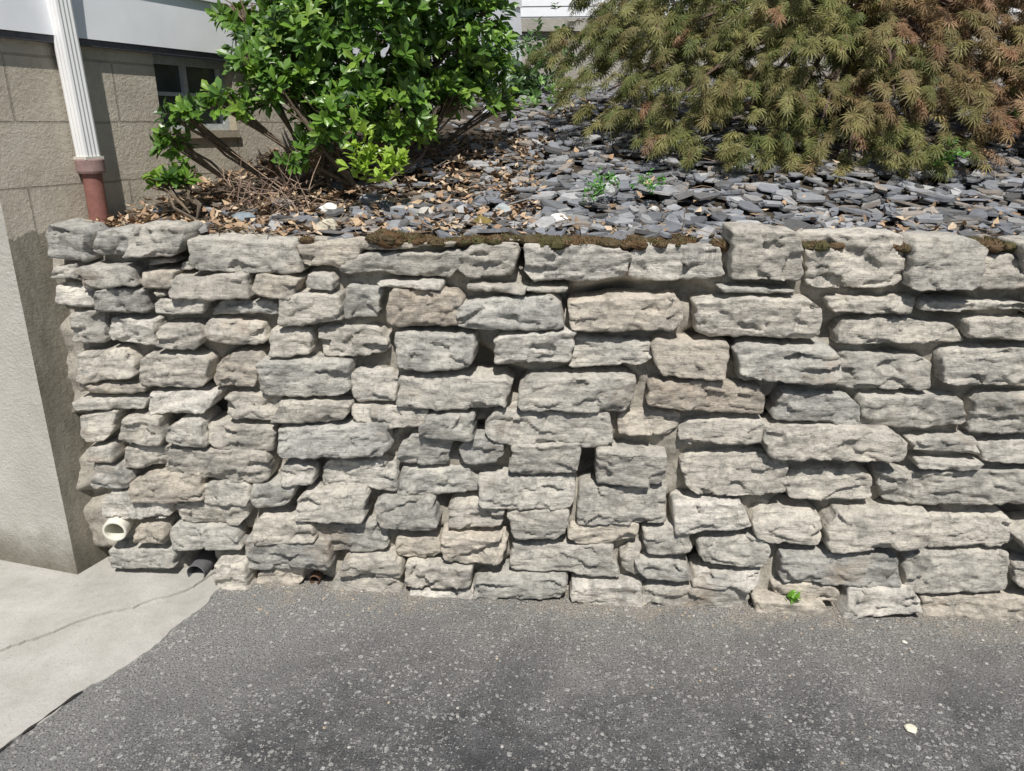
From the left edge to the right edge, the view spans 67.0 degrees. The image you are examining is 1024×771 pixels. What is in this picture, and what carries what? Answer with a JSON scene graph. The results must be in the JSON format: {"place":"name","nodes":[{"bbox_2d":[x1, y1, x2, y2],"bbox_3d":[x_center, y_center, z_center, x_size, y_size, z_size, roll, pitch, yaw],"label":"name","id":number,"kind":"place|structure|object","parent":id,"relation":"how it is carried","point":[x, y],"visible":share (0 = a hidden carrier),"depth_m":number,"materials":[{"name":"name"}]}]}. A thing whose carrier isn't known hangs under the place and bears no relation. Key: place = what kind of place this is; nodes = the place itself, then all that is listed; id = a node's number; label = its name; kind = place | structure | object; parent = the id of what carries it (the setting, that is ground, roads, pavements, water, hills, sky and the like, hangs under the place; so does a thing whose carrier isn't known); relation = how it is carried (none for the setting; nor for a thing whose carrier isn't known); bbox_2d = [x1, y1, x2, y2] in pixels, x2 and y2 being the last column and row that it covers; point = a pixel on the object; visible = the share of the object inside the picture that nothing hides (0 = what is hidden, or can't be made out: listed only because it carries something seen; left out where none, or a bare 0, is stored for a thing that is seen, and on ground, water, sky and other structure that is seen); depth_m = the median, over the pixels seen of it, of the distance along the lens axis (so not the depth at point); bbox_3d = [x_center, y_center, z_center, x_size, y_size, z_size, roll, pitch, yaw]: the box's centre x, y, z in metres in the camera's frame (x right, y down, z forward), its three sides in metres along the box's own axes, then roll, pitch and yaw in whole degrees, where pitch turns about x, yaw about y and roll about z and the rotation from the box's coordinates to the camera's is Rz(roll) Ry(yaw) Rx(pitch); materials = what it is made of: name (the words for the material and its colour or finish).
{"place":"outdoors","nodes":[
{"label":"outdoors","id":0,"kind":"place"},
{"bbox_2d":[0,566,221,750],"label":"concrete apron","id":1,"kind":"object","parent":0,"point":[41,678],"visible":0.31,"depth_m":2.45,"materials":[{"name":"grey concrete"}]},
{"bbox_2d":[0,575,1023,770],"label":"asphalt driveway","id":2,"kind":"structure","parent":0,"point":[115,722],"depth_m":2.30,"materials":[{"name":"grey asphalt"}]},
{"bbox_2d":[0,202,77,574],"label":"stucco face","id":3,"kind":"object","parent":2,"relation":"on","point":[34,530],"visible":0.88,"depth_m":2.76},
{"bbox_2d":[0,690,82,750],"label":"pavement crack","id":4,"kind":"object","parent":2,"relation":"on","point":[66,701],"visible":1,"depth_m":2.20,"materials":[{"name":"black asphalt"}]},
{"bbox_2d":[0,38,170,573],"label":"block wall","id":5,"kind":"structure","parent":2,"relation":"on","point":[41,185],"depth_m":2.65,"materials":[{"name":"beige concrete"}]},
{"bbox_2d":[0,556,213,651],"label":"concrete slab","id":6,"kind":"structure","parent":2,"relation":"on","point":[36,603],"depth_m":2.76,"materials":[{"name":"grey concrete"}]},
{"bbox_2d":[187,549,217,577],"bbox_3d":[-1.157,0.656,2.955,0.068,0.068,0.230,1,19,4],"label":"weep hole pipe","id":7,"kind":"object","parent":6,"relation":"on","point":[205,561],"visible":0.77,"depth_m":2.88,"materials":[{"name":"grey plastic"}]},
{"bbox_2d":[165,137,241,194],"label":"block wall","id":8,"kind":"structure","parent":2,"relation":"on","point":[214,154],"depth_m":3.24,"materials":[{"name":"beige concrete"}]},
{"bbox_2d":[152,55,240,137],"bbox_3d":[-1.305,-1.167,3.144,0.102,0.305,0.480,7,20,21],"label":"window frame","id":9,"kind":"object","parent":8,"relation":"attached to","point":[227,127],"visible":0.41,"depth_m":3.19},
{"bbox_2d":[154,64,219,123],"bbox_3d":[-1.332,-1.185,3.150,0.004,0.275,0.420,7,20,21],"label":"window glass","id":10,"kind":"object","parent":9,"relation":"in","point":[167,77],"visible":0.14,"depth_m":3.11,"materials":[{"name":"black glass"}]},
{"bbox_2d":[231,68,501,169],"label":"block wall","id":11,"kind":"structure","parent":2,"relation":"on","point":[252,142],"depth_m":3.49,"materials":[{"name":"beige concrete"}]},
{"bbox_2d":[45,218,1023,620],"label":"stones","id":12,"kind":"object","parent":2,"relation":"on","point":[213,478],"visible":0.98,"depth_m":2.58,"materials":[{"name":"stone"}]},
{"bbox_2d":[309,571,323,584],"bbox_3d":[-0.715,0.680,2.933,0.040,0.040,0.220,1,19,4],"label":"weep hole pipe","id":13,"kind":"object","parent":12,"relation":"in","point":[315,575],"visible":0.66,"depth_m":2.84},
{"bbox_2d":[785,590,801,604],"bbox_3d":[0.968,0.730,2.660,0.055,0.053,0.042,6,20,18],"label":"broadleaf weed","id":14,"kind":"object","parent":12,"relation":"on","point":[792,596],"visible":1,"depth_m":2.65,"materials":[{"name":"green plant"}]},
{"bbox_2d":[53,225,1023,599],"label":"mortar","id":15,"kind":"object","parent":2,"relation":"on","point":[671,441],"visible":0.08,"depth_m":2.61,"materials":[{"name":"grey concrete"}]},
{"bbox_2d":[102,517,135,540],"bbox_3d":[-1.435,0.484,2.863,0.084,0.102,0.202,-1,19,-4],"label":"drain pipe","id":16,"kind":"object","parent":15,"relation":"attached to","point":[116,528],"visible":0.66,"depth_m":2.79,"materials":[{"name":"white paint"}]},
{"bbox_2d":[298,228,1017,253],"bbox_3d":[1.726,-0.430,2.377,4.844,0.066,0.210,1,19,4],"label":"moss","id":17,"kind":"object","parent":15,"relation":"on","point":[386,239],"visible":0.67,"depth_m":2.43,"materials":[{"name":"plant"}]},
{"bbox_2d":[520,0,1023,17],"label":"white house","id":18,"kind":"structure","parent":2,"relation":"on","point":[534,8],"depth_m":12.14,"materials":[{"name":"paint"}]},
{"bbox_2d":[101,79,1023,247],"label":"garden slope","id":19,"kind":"structure","parent":0,"point":[576,167],"depth_m":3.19,"materials":[{"name":"grey stone"}]},
{"bbox_2d":[0,30,498,85],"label":"starter flashing","id":20,"kind":"object","parent":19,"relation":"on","point":[82,42],"depth_m":2.73,"materials":[{"name":"metal"}]},
{"bbox_2d":[0,0,521,85],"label":"siding","id":21,"kind":"object","parent":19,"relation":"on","point":[186,25],"visible":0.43,"depth_m":2.83,"materials":[{"name":"white paint"}]},
{"bbox_2d":[46,0,109,222],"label":"downspout","id":22,"kind":"object","parent":21,"relation":"attached to","point":[88,158],"visible":0.94,"depth_m":2.59,"materials":[{"name":"white paint"}]},
{"bbox_2d":[141,0,519,220],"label":"evergreen shrub","id":23,"kind":"object","parent":19,"relation":"on","point":[314,41],"visible":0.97,"depth_m":2.88,"materials":[{"name":"green plant"}]},
{"bbox_2d":[336,120,411,183],"bbox_3d":[-0.483,-0.821,2.724,0.287,0.219,0.206,5,19,15],"label":"yellow green seedling","id":24,"kind":"object","parent":19,"relation":"on","point":[389,162],"visible":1,"depth_m":2.71,"materials":[{"name":"green plant"}]},
{"bbox_2d":[496,2,581,99],"bbox_3d":[0.136,-2.214,5.296,0.632,0.723,1.089,5,19,14],"label":"shrub","id":25,"kind":"object","parent":19,"relation":"on","point":[528,83],"visible":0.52,"depth_m":5.13,"materials":[{"name":"green plant"}]},
{"bbox_2d":[519,75,569,110],"bbox_3d":[0.205,-1.680,4.619,0.315,0.339,0.436,1,19,4],"label":"clover weed","id":26,"kind":"object","parent":19,"relation":"on","point":[533,100],"visible":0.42,"depth_m":4.55,"materials":[{"name":"green plant"}]},
{"bbox_2d":[86,97,1023,238],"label":"dry leaf litter","id":27,"kind":"object","parent":19,"relation":"on","point":[357,221],"visible":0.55,"depth_m":2.92,"materials":[{"name":"brown plant"}]},
{"bbox_2d":[101,132,1023,240],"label":"fallen twigs","id":28,"kind":"object","parent":19,"relation":"on","point":[367,187],"visible":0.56,"depth_m":2.76,"materials":[{"name":"brown wood"}]},
{"bbox_2d":[233,161,958,233],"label":"quartz rocks","id":29,"kind":"object","parent":19,"relation":"on","point":[421,211],"visible":0.51,"depth_m":2.71,"materials":[{"name":"white stone"}]},
{"bbox_2d":[582,167,665,202],"bbox_3d":[0.381,-0.727,2.802,0.317,0.123,0.171,-7,20,-20],"label":"clover weed","id":30,"kind":"object","parent":19,"relation":"on","point":[601,186],"visible":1,"depth_m":2.78,"materials":[{"name":"green plant"}]},
{"bbox_2d":[520,13,1020,86],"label":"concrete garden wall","id":31,"kind":"structure","parent":19,"relation":"on","point":[530,24],"depth_m":6.37,"materials":[{"name":"grey concrete"}]},
{"bbox_2d":[521,0,1023,183],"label":"japanese maple tree","id":32,"kind":"object","parent":19,"relation":"on","point":[848,40],"visible":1,"depth_m":3.22,"materials":[{"name":"green plant"}]},
{"bbox_2d":[933,86,1022,165],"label":"clover weed","id":33,"kind":"object","parent":19,"relation":"on","point":[959,153],"visible":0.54,"depth_m":2.94,"materials":[{"name":"green plant"}]},
{"bbox_2d":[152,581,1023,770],"bbox_3d":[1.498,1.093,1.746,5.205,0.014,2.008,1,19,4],"label":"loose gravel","id":34,"kind":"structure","parent":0,"point":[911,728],"depth_m":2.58,"materials":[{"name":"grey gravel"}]}
]}

